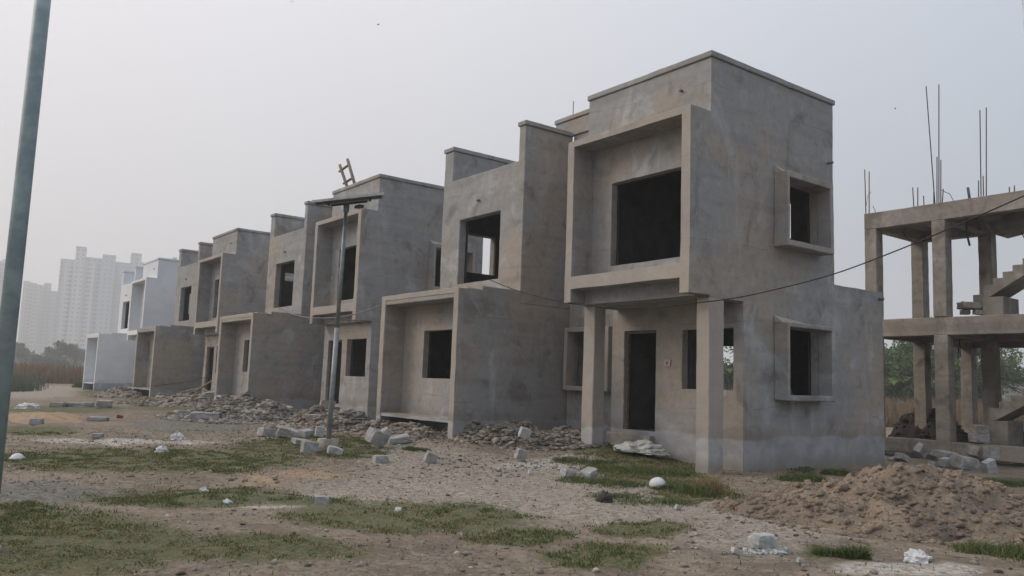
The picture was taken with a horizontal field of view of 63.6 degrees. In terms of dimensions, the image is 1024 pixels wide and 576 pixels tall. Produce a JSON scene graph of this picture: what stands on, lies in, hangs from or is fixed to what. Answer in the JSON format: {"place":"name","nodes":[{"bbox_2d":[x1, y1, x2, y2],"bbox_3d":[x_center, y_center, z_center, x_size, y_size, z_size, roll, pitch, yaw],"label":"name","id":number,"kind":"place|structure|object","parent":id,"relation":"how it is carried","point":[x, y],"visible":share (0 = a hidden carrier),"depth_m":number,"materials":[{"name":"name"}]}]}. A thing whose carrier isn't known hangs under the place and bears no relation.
{"place":"outdoors","nodes":[
{"label":"outdoors","id":0,"kind":"place"},
{"bbox_2d":[13,358,83,383],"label":"tall dry grass","id":1,"kind":"structure","parent":0,"point":[54,373],"depth_m":64.83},
{"bbox_2d":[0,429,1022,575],"bbox_3d":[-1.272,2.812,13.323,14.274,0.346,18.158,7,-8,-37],"label":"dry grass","id":2,"kind":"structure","parent":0,"point":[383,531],"depth_m":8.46,"materials":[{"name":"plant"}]},
{"bbox_2d":[0,382,1023,575],"bbox_3d":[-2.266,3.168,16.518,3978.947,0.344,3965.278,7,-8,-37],"label":"ground","id":3,"kind":"structure","parent":0,"point":[140,419],"depth_m":8.61,"materials":[{"name":"soil"}]},
{"bbox_2d":[0,259,5,303],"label":"apartment tower","id":4,"kind":"structure","parent":3,"relation":"on","point":[2,265],"depth_m":607.20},
{"bbox_2d":[9,453,25,458],"bbox_3d":[-7.308,2.476,12.190,0.219,0.069,0.219,3,-3,-37],"label":"plastic bowl","id":5,"kind":"object","parent":3,"relation":"on","point":[17,456],"visible":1,"depth_m":12.13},
{"bbox_2d":[14,342,29,363],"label":"tree","id":6,"kind":"object","parent":3,"relation":"on","point":[21,351],"visible":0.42,"depth_m":215.21,"materials":[{"name":"green plant"}]},
{"bbox_2d":[0,0,50,550],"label":"lamp post","id":7,"kind":"object","parent":3,"relation":"on","point":[15,257],"visible":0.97,"depth_m":6.47,"materials":[{"name":"metal"}]},
{"bbox_2d":[14,402,39,408],"bbox_3d":[-16.201,3.947,27.663,0.962,0.213,0.321,2,-7,0],"label":"plastic bag","id":8,"kind":"object","parent":3,"relation":"on","point":[24,405],"visible":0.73,"depth_m":27.59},
{"bbox_2d":[17,281,36,347],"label":"apartment tower","id":9,"kind":"structure","parent":3,"relation":"on","point":[25,313],"depth_m":662.10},
{"bbox_2d":[11,372,51,391],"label":"dark scrub","id":10,"kind":"object","parent":3,"relation":"on","point":[23,383],"visible":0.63,"depth_m":48.82,"materials":[{"name":"green plant"}]},
{"bbox_2d":[29,418,43,424],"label":"building block","id":11,"kind":"object","parent":3,"relation":"on","point":[35,421],"depth_m":20.35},
{"bbox_2d":[23,353,60,364],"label":"tree","id":12,"kind":"object","parent":3,"relation":"on","point":[33,358],"visible":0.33,"depth_m":187.70,"materials":[{"name":"green plant"}]},
{"bbox_2d":[28,283,57,354],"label":"apartment tower","id":13,"kind":"structure","parent":3,"relation":"on","point":[42,322],"depth_m":640.85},
{"bbox_2d":[8,412,85,424],"bbox_3d":[-13.008,3.590,22.956,2.265,0.254,5.500,6,-8,-31],"label":"sand heap","id":14,"kind":"object","parent":3,"relation":"on","point":[50,417],"visible":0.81,"depth_m":22.35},
{"bbox_2d":[15,348,84,366],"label":"treeline","id":15,"kind":"object","parent":3,"relation":"on","point":[31,353],"visible":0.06,"depth_m":290.53,"materials":[{"name":"green plant"}]},
{"bbox_2d":[36,357,70,366],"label":"tree","id":16,"kind":"object","parent":3,"relation":"on","point":[45,360],"visible":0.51,"depth_m":184.34,"materials":[{"name":"green plant"}]},
{"bbox_2d":[49,402,65,406],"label":"building block","id":17,"kind":"object","parent":3,"relation":"on","point":[57,404],"depth_m":29.04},
{"bbox_2d":[43,340,82,361],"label":"tree","id":18,"kind":"object","parent":3,"relation":"on","point":[61,349],"visible":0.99,"depth_m":208.47,"materials":[{"name":"green plant"}]},
{"bbox_2d":[71,380,81,387],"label":"grass clump","id":19,"kind":"object","parent":3,"relation":"on","point":[77,384],"visible":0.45,"depth_m":52.72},
{"bbox_2d":[69,348,84,364],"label":"tree","id":20,"kind":"object","parent":3,"relation":"on","point":[82,358],"visible":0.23,"depth_m":223.71,"materials":[{"name":"green plant"}]},
{"bbox_2d":[66,402,94,406],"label":"building block","id":21,"kind":"object","parent":3,"relation":"on","point":[79,404],"depth_m":29.45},
{"bbox_2d":[52,246,141,355],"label":"apartment tower","id":22,"kind":"structure","parent":3,"relation":"on","point":[81,313],"depth_m":560.36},
{"bbox_2d":[91,433,103,437],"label":"building block","id":23,"kind":"object","parent":3,"relation":"on","point":[97,435],"depth_m":16.84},
{"bbox_2d":[87,416,109,420],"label":"building block","id":24,"kind":"object","parent":3,"relation":"on","point":[95,418],"depth_m":22.47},
{"bbox_2d":[95,399,112,407],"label":"building block","id":25,"kind":"object","parent":3,"relation":"on","point":[100,403],"depth_m":28.80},
{"bbox_2d":[87,386,147,397],"bbox_3d":[-18.522,4.906,38.785,2.395,0.604,4.577,8,-9,-41],"label":"rubble heap","id":26,"kind":"object","parent":3,"relation":"on","point":[118,392],"visible":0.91,"depth_m":37.88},
{"bbox_2d":[82,257,190,390],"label":"unfinished house","id":27,"kind":"structure","parent":3,"relation":"on","point":[148,294],"depth_m":47.57,"materials":[{"name":"paint"}]},
{"bbox_2d":[154,446,168,452],"bbox_3d":[-6.119,2.813,14.415,0.224,0.121,0.190,-2,-8,28],"label":"plastic bag","id":28,"kind":"object","parent":3,"relation":"on","point":[159,449],"visible":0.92,"depth_m":14.36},
{"bbox_2d":[116,391,213,407],"bbox_3d":[-13.242,4.333,32.123,3.391,0.686,6.729,8,-9,-41],"label":"rubble heap","id":29,"kind":"object","parent":3,"relation":"on","point":[181,399],"visible":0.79,"depth_m":31.44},
{"bbox_2d":[203,391,213,398],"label":"building block","id":30,"kind":"object","parent":29,"relation":"on","point":[210,394],"depth_m":32.41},
{"bbox_2d":[170,432,185,439],"bbox_3d":[-7.019,3.113,17.348,0.329,0.155,0.214,2,-7,0],"label":"plastic bag","id":31,"kind":"object","parent":3,"relation":"on","point":[177,436],"visible":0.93,"depth_m":17.28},
{"bbox_2d":[176,380,211,393],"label":"scaffold poles","id":32,"kind":"object","parent":3,"relation":"on","point":[194,390],"visible":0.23,"depth_m":36.36,"materials":[{"name":"brown wood"}]},
{"bbox_2d":[132,228,293,396],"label":"unfinished house","id":33,"kind":"structure","parent":3,"relation":"on","point":[224,274],"depth_m":36.83,"materials":[{"name":"paint"}]},
{"bbox_2d":[154,391,299,424],"bbox_3d":[-8.212,3.522,24.549,4.003,0.950,6.966,9,-9,-44],"label":"rubble heap","id":34,"kind":"object","parent":3,"relation":"on","point":[247,407],"visible":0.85,"depth_m":23.19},
{"bbox_2d":[177,410,189,414],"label":"building block","id":35,"kind":"object","parent":34,"relation":"on","point":[184,412],"depth_m":24.87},
{"bbox_2d":[189,411,221,419],"bbox_3d":[-8.576,3.595,23.137,0.818,0.254,0.649,3,-7,-11],"label":"building block","id":36,"kind":"object","parent":34,"relation":"on","point":[195,415],"depth_m":22.84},
{"bbox_2d":[257,427,275,436],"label":"building block","id":37,"kind":"object","parent":3,"relation":"on","point":[266,432],"depth_m":18.26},
{"bbox_2d":[277,425,299,438],"bbox_3d":[-4.842,3.147,17.974,0.524,0.185,0.423,18,-4,-9],"label":"building block","id":38,"kind":"object","parent":3,"relation":"on","point":[287,432],"depth_m":17.78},
{"bbox_2d":[291,438,309,444],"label":"building block","id":39,"kind":"object","parent":3,"relation":"on","point":[297,441],"depth_m":16.39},
{"bbox_2d":[298,428,313,437],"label":"building block","id":40,"kind":"object","parent":3,"relation":"on","point":[306,433],"depth_m":17.76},
{"bbox_2d":[300,440,318,452],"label":"building block","id":41,"kind":"object","parent":3,"relation":"on","point":[309,446],"depth_m":15.06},
{"bbox_2d":[263,405,371,432],"bbox_3d":[-4.666,3.360,21.175,4.208,0.644,2.947,-3,-8,38],"label":"rubble heap","id":42,"kind":"object","parent":3,"relation":"on","point":[346,419],"visible":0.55,"depth_m":20.53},
{"bbox_2d":[305,414,319,421],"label":"building block","id":43,"kind":"object","parent":42,"relation":"on","point":[308,417],"depth_m":20.83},
{"bbox_2d":[319,400,335,409],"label":"building block","id":44,"kind":"object","parent":42,"relation":"on","point":[325,403],"depth_m":24.12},
{"bbox_2d":[315,426,324,436],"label":"building block","id":45,"kind":"object","parent":3,"relation":"on","point":[319,431],"depth_m":17.67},
{"bbox_2d":[314,495,329,503],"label":"building block","id":46,"kind":"object","parent":3,"relation":"on","point":[319,499],"depth_m":9.12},
{"bbox_2d":[327,445,343,455],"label":"building block","id":47,"kind":"object","parent":3,"relation":"on","point":[332,450],"depth_m":14.64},
{"bbox_2d":[213,174,482,419],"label":"unfinished house","id":48,"kind":"structure","parent":3,"relation":"on","point":[393,246],"depth_m":26.73,"materials":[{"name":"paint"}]},
{"bbox_2d":[279,305,380,318],"bbox_3d":[-5.768,0.691,25.325,0.034,0.533,7.417,7,-8,-36],"label":"overhead cable","id":49,"kind":"object","parent":48,"relation":"attached to","point":[330,317],"visible":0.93,"depth_m":24.88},
{"bbox_2d":[338,158,355,186],"bbox_3d":[-5.919,-3.904,30.001,0.112,1.744,1.833,7,-8,-37],"label":"wooden ladder","id":50,"kind":"object","parent":48,"relation":"on","point":[352,178],"visible":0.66,"depth_m":30.15,"materials":[{"name":"brown wood"}]},
{"bbox_2d":[312,192,383,450],"bbox_3d":[-3.240,0.618,15.689,1.354,5.140,1.055,3,-7,-9],"label":"solar street lamp","id":51,"kind":"object","parent":3,"relation":"on","point":[328,440],"visible":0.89,"depth_m":15.76,"materials":[{"name":"metal"}]},
{"bbox_2d":[364,427,389,446],"bbox_3d":[-2.637,2.921,16.124,0.380,0.300,0.300,32,-12,-34],"label":"building block","id":52,"kind":"object","parent":3,"relation":"on","point":[376,437],"depth_m":16.01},
{"bbox_2d":[372,455,388,462],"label":"building block","id":53,"kind":"object","parent":3,"relation":"on","point":[380,458],"depth_m":13.81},
{"bbox_2d":[342,418,442,438],"bbox_3d":[-2.708,3.254,19.026,1.884,0.434,3.445,8,-9,-44],"label":"rubble heap","id":54,"kind":"object","parent":3,"relation":"on","point":[416,430],"visible":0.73,"depth_m":18.57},
{"bbox_2d":[387,433,409,444],"bbox_3d":[-2.315,3.077,16.823,0.462,0.149,0.366,-5,2,-18],"label":"building block","id":55,"kind":"object","parent":3,"relation":"on","point":[399,439],"depth_m":16.68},
{"bbox_2d":[401,445,431,451],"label":"grass clump","id":56,"kind":"object","parent":3,"relation":"on","point":[412,448],"visible":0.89,"depth_m":15.84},
{"bbox_2d":[250,425,592,477],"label":"rubble crumbs","id":57,"kind":"object","parent":3,"relation":"on","point":[460,460],"visible":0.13,"depth_m":14.76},
{"bbox_2d":[423,450,437,463],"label":"building block","id":58,"kind":"object","parent":3,"relation":"on","point":[430,457],"depth_m":14.01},
{"bbox_2d":[0,428,1023,575],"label":"short grass","id":59,"kind":"structure","parent":3,"relation":"on","point":[174,453],"depth_m":8.87,"materials":[{"name":"plant"}]},
{"bbox_2d":[6,433,1023,575],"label":"stone grit","id":60,"kind":"object","parent":3,"relation":"on","point":[974,561],"visible":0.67,"depth_m":8.50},
{"bbox_2d":[514,448,527,460],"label":"building block","id":61,"kind":"object","parent":3,"relation":"on","point":[520,454],"depth_m":14.93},
{"bbox_2d":[437,420,609,450],"bbox_3d":[0.078,3.133,17.698,4.444,0.621,2.334,-3,-8,37],"label":"rubble heap","id":62,"kind":"object","parent":3,"relation":"on","point":[506,436],"visible":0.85,"depth_m":16.99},
{"bbox_2d":[518,426,531,438],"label":"building block","id":63,"kind":"object","parent":62,"relation":"on","point":[524,432],"depth_m":16.35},
{"bbox_2d":[68,426,1013,575],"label":"mortar crumbs","id":64,"kind":"object","parent":3,"relation":"on","point":[596,569],"visible":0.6,"depth_m":10.45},
{"bbox_2d":[560,467,576,476],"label":"building block","id":65,"kind":"object","parent":3,"relation":"on","point":[564,471],"depth_m":12.65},
{"bbox_2d":[551,456,613,465],"bbox_3d":[1.179,3.138,15.041,1.022,0.162,1.266,7,-8,-37],"label":"grass clump","id":66,"kind":"object","parent":3,"relation":"on","point":[566,460],"visible":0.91,"depth_m":14.97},
{"bbox_2d":[580,467,597,478],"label":"building block","id":67,"kind":"object","parent":3,"relation":"on","point":[589,472],"depth_m":12.52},
{"bbox_2d":[550,475,648,488],"bbox_3d":[1.309,2.825,12.067,1.215,0.138,1.447,7,-8,-37],"label":"grass clump","id":68,"kind":"object","parent":3,"relation":"on","point":[610,483],"visible":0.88,"depth_m":12.00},
{"bbox_2d":[595,490,613,502],"bbox_3d":[1.131,2.543,10.072,0.223,0.160,0.209,7,-8,-39],"label":"earth clod","id":69,"kind":"object","parent":3,"relation":"on","point":[604,497],"visible":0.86,"depth_m":10.01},
{"bbox_2d":[375,50,884,473],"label":"unfinished house","id":70,"kind":"structure","parent":3,"relation":"on","point":[690,180],"depth_m":16.69,"materials":[{"name":"concrete"}]},
{"bbox_2d":[489,195,1023,307],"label":"overhead cable","id":71,"kind":"object","parent":70,"relation":"attached to","point":[793,284],"visible":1,"depth_m":12.98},
{"bbox_2d":[612,439,668,452],"bbox_3d":[2.470,3.036,15.914,1.110,0.235,0.694,2,-7,0],"label":"cement sack","id":72,"kind":"object","parent":3,"relation":"on","point":[639,446],"visible":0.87,"depth_m":15.70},
{"bbox_2d":[640,449,669,454],"bbox_3d":[2.712,3.098,15.702,0.592,0.128,0.436,2,-7,0],"label":"cement sack","id":73,"kind":"object","parent":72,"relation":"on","point":[656,451],"visible":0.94,"depth_m":15.55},
{"bbox_2d":[582,491,700,507],"bbox_3d":[1.589,2.627,10.316,1.249,0.135,1.566,7,-8,-37],"label":"grass clump","id":74,"kind":"object","parent":3,"relation":"on","point":[615,496],"visible":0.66,"depth_m":10.20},
{"bbox_2d":[575,463,713,478],"bbox_3d":[2.172,3.043,13.794,1.882,0.189,2.313,7,-8,-37],"label":"grass clump","id":75,"kind":"object","parent":3,"relation":"on","point":[613,467],"visible":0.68,"depth_m":13.68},
{"bbox_2d":[649,477,665,486],"bbox_3d":[2.058,2.745,11.737,0.238,0.102,0.238,-10,0,-1],"label":"plastic bowl","id":76,"kind":"object","parent":3,"relation":"on","point":[656,482],"visible":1,"depth_m":11.66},
{"bbox_2d":[653,474,720,497],"bbox_3d":[2.434,2.709,11.400,0.753,0.328,1.442,4,-7,-19],"label":"grass tuft","id":77,"kind":"object","parent":3,"relation":"on","point":[701,491],"visible":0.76,"depth_m":11.09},
{"bbox_2d":[680,468,735,495],"bbox_3d":[2.685,2.652,11.336,0.868,0.412,0.931,7,-8,-37],"label":"grass tuft","id":78,"kind":"object","parent":3,"relation":"on","point":[720,489],"visible":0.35,"depth_m":11.33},
{"bbox_2d":[723,363,732,389],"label":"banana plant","id":79,"kind":"object","parent":3,"relation":"on","point":[728,366],"visible":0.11,"depth_m":66.01,"materials":[{"name":"green plant"}]},
{"bbox_2d":[724,346,732,390],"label":"tree","id":80,"kind":"object","parent":3,"relation":"on","point":[726,378],"visible":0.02,"depth_m":67.04,"materials":[{"name":"green plant"}]},
{"bbox_2d":[724,368,732,390],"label":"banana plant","id":81,"kind":"object","parent":3,"relation":"on","point":[728,373],"visible":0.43,"depth_m":64.08,"materials":[{"name":"green plant"}]},
{"bbox_2d":[731,546,739,554],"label":"building block","id":82,"kind":"object","parent":3,"relation":"on","point":[734,550],"depth_m":7.18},
{"bbox_2d":[748,532,777,548],"bbox_3d":[2.279,2.294,7.490,0.218,0.136,0.175,4,-7,-17],"label":"building block","id":83,"kind":"object","parent":3,"relation":"on","point":[763,540],"depth_m":7.42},
{"bbox_2d":[742,546,789,554],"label":"chalk flakes","id":84,"kind":"object","parent":3,"relation":"on","point":[776,551],"visible":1,"depth_m":7.37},
{"bbox_2d":[772,471,828,483],"bbox_3d":[4.695,3.048,13.254,1.032,0.209,0.743,1,-7,9],"label":"grass clump","id":85,"kind":"object","parent":3,"relation":"on","point":[800,478],"visible":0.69,"depth_m":13.26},
{"bbox_2d":[802,542,840,557],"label":"grass clump","id":86,"kind":"object","parent":3,"relation":"on","point":[821,551],"visible":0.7,"depth_m":7.29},
{"bbox_2d":[818,468,854,475],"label":"grass clump","id":87,"kind":"object","parent":3,"relation":"on","point":[837,472],"visible":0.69,"depth_m":14.63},
{"bbox_2d":[827,539,880,560],"bbox_3d":[3.000,2.291,7.200,0.479,0.194,0.444,-2,-8,33],"label":"grass clump","id":88,"kind":"object","parent":3,"relation":"on","point":[845,552],"visible":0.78,"depth_m":7.17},
{"bbox_2d":[711,461,1023,547],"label":"soil heap","id":89,"kind":"object","parent":3,"relation":"on","point":[899,501],"visible":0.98,"depth_m":8.93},
{"bbox_2d":[884,343,892,361],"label":"tree","id":90,"kind":"object","parent":3,"relation":"on","point":[885,353],"visible":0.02,"depth_m":75.08,"materials":[{"name":"green plant"}]},
{"bbox_2d":[885,378,905,399],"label":"banana plant","id":91,"kind":"object","parent":3,"relation":"on","point":[895,384],"visible":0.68,"depth_m":66.18,"materials":[{"name":"green plant"}]},
{"bbox_2d":[887,377,912,401],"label":"banana plant","id":92,"kind":"object","parent":3,"relation":"on","point":[908,380],"visible":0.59,"depth_m":65.33,"materials":[{"name":"green plant"}]},
{"bbox_2d":[894,452,910,461],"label":"building block","id":93,"kind":"object","parent":3,"relation":"on","point":[899,456],"depth_m":18.88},
{"bbox_2d":[885,340,933,402],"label":"tree","id":94,"kind":"object","parent":3,"relation":"on","point":[902,351],"visible":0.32,"depth_m":67.33,"materials":[{"name":"green plant"}]},
{"bbox_2d":[888,346,933,395],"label":"tree","id":95,"kind":"object","parent":3,"relation":"on","point":[890,359],"visible":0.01,"depth_m":73.07,"materials":[{"name":"green plant"}]},
{"bbox_2d":[903,548,932,563],"bbox_3d":[3.567,2.347,7.241,0.236,0.111,0.232,-4,-9,42],"label":"plastic bag","id":96,"kind":"object","parent":3,"relation":"on","point":[919,556],"visible":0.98,"depth_m":7.20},
{"bbox_2d":[913,442,928,457],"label":"building block","id":97,"kind":"object","parent":3,"relation":"on","point":[920,450],"depth_m":19.06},
{"bbox_2d":[899,352,978,401],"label":"tree","id":98,"kind":"object","parent":3,"relation":"on","point":[909,389],"visible":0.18,"depth_m":64.06,"materials":[{"name":"green plant"}]},
{"bbox_2d":[864,84,1023,463],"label":"concrete frame building","id":99,"kind":"structure","parent":3,"relation":"on","point":[992,329],"depth_m":20.89,"materials":[{"name":"concrete"}]},
{"bbox_2d":[960,310,970,314],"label":"building block","id":100,"kind":"object","parent":99,"relation":"on","point":[965,312],"depth_m":20.52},
{"bbox_2d":[956,301,982,309],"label":"building block","id":101,"kind":"object","parent":99,"relation":"on","point":[962,305],"depth_m":20.32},
{"bbox_2d":[972,310,982,314],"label":"building block","id":102,"kind":"object","parent":99,"relation":"on","point":[977,312],"depth_m":20.27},
{"bbox_2d":[968,433,989,442],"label":"building block","id":103,"kind":"object","parent":99,"relation":"on","point":[978,437],"depth_m":19.46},
{"bbox_2d":[969,425,988,433],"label":"building block","id":104,"kind":"object","parent":103,"relation":"on","point":[983,429],"depth_m":19.48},
{"bbox_2d":[930,450,959,457],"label":"building block","id":105,"kind":"object","parent":3,"relation":"on","point":[940,453],"depth_m":18.31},
{"bbox_2d":[938,457,951,466],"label":"building block","id":106,"kind":"object","parent":3,"relation":"on","point":[943,462],"depth_m":17.62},
{"bbox_2d":[887,341,1014,401],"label":"tree","id":107,"kind":"object","parent":3,"relation":"on","point":[979,393],"visible":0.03,"depth_m":67.51,"materials":[{"name":"green plant"}]},
{"bbox_2d":[888,408,1023,443],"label":"black soil heap","id":108,"kind":"object","parent":3,"relation":"on","point":[904,427],"visible":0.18,"depth_m":23.02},
{"bbox_2d":[949,455,979,469],"bbox_3d":[9.538,3.685,17.406,0.498,0.271,0.392,13,-4,-16],"label":"building block","id":109,"kind":"object","parent":3,"relation":"on","point":[962,462],"depth_m":17.25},
{"bbox_2d":[966,444,984,459],"bbox_3d":[9.964,3.522,17.700,0.334,0.235,0.272,25,-10,-25],"label":"building block","id":110,"kind":"object","parent":109,"relation":"on","point":[974,451],"depth_m":17.59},
{"bbox_2d":[983,446,998,458],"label":"building block","id":111,"kind":"object","parent":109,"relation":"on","point":[991,452],"depth_m":17.27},
{"bbox_2d":[908,367,1023,401],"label":"treeline","id":112,"kind":"object","parent":3,"relation":"on","point":[1005,396],"visible":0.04,"depth_m":256.59,"materials":[{"name":"green plant"}]},
{"bbox_2d":[930,316,1023,388],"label":"tree","id":113,"kind":"object","parent":3,"relation":"on","point":[1004,371],"visible":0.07,"depth_m":65.67,"materials":[{"name":"green plant"}]},
{"bbox_2d":[946,536,1023,561],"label":"grass clump","id":114,"kind":"object","parent":3,"relation":"on","point":[988,550],"visible":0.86,"depth_m":7.69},
{"bbox_2d":[980,458,998,472],"bbox_3d":[9.633,3.626,16.661,0.266,0.310,0.162,-17,5,-18],"label":"building block","id":115,"kind":"object","parent":3,"relation":"on","point":[988,465],"depth_m":16.60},
{"bbox_2d":[978,380,1020,393],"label":"banana plant","id":116,"kind":"object","parent":3,"relation":"on","point":[1005,387],"visible":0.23,"depth_m":65.18,"materials":[{"name":"green plant"}]},
{"bbox_2d":[976,355,1023,401],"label":"tree","id":117,"kind":"object","parent":3,"relation":"on","point":[1018,379],"visible":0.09,"depth_m":72.42,"materials":[{"name":"green plant"}]},
{"bbox_2d":[983,476,1023,488],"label":"grass clump","id":118,"kind":"object","parent":3,"relation":"on","point":[1015,483],"visible":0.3,"depth_m":13.88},
{"bbox_2d":[1000,382,1020,401],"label":"banana plant","id":119,"kind":"object","parent":3,"relation":"on","point":[1005,389],"visible":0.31,"depth_m":71.00,"materials":[{"name":"green plant"}]},
{"bbox_2d":[0,0,1023,372],"label":"sky","id":120,"kind":"structure","parent":0,"point":[166,127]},
{"bbox_2d":[723,386,1023,430],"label":"tall dry grass","id":121,"kind":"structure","parent":0,"point":[897,408],"depth_m":38.18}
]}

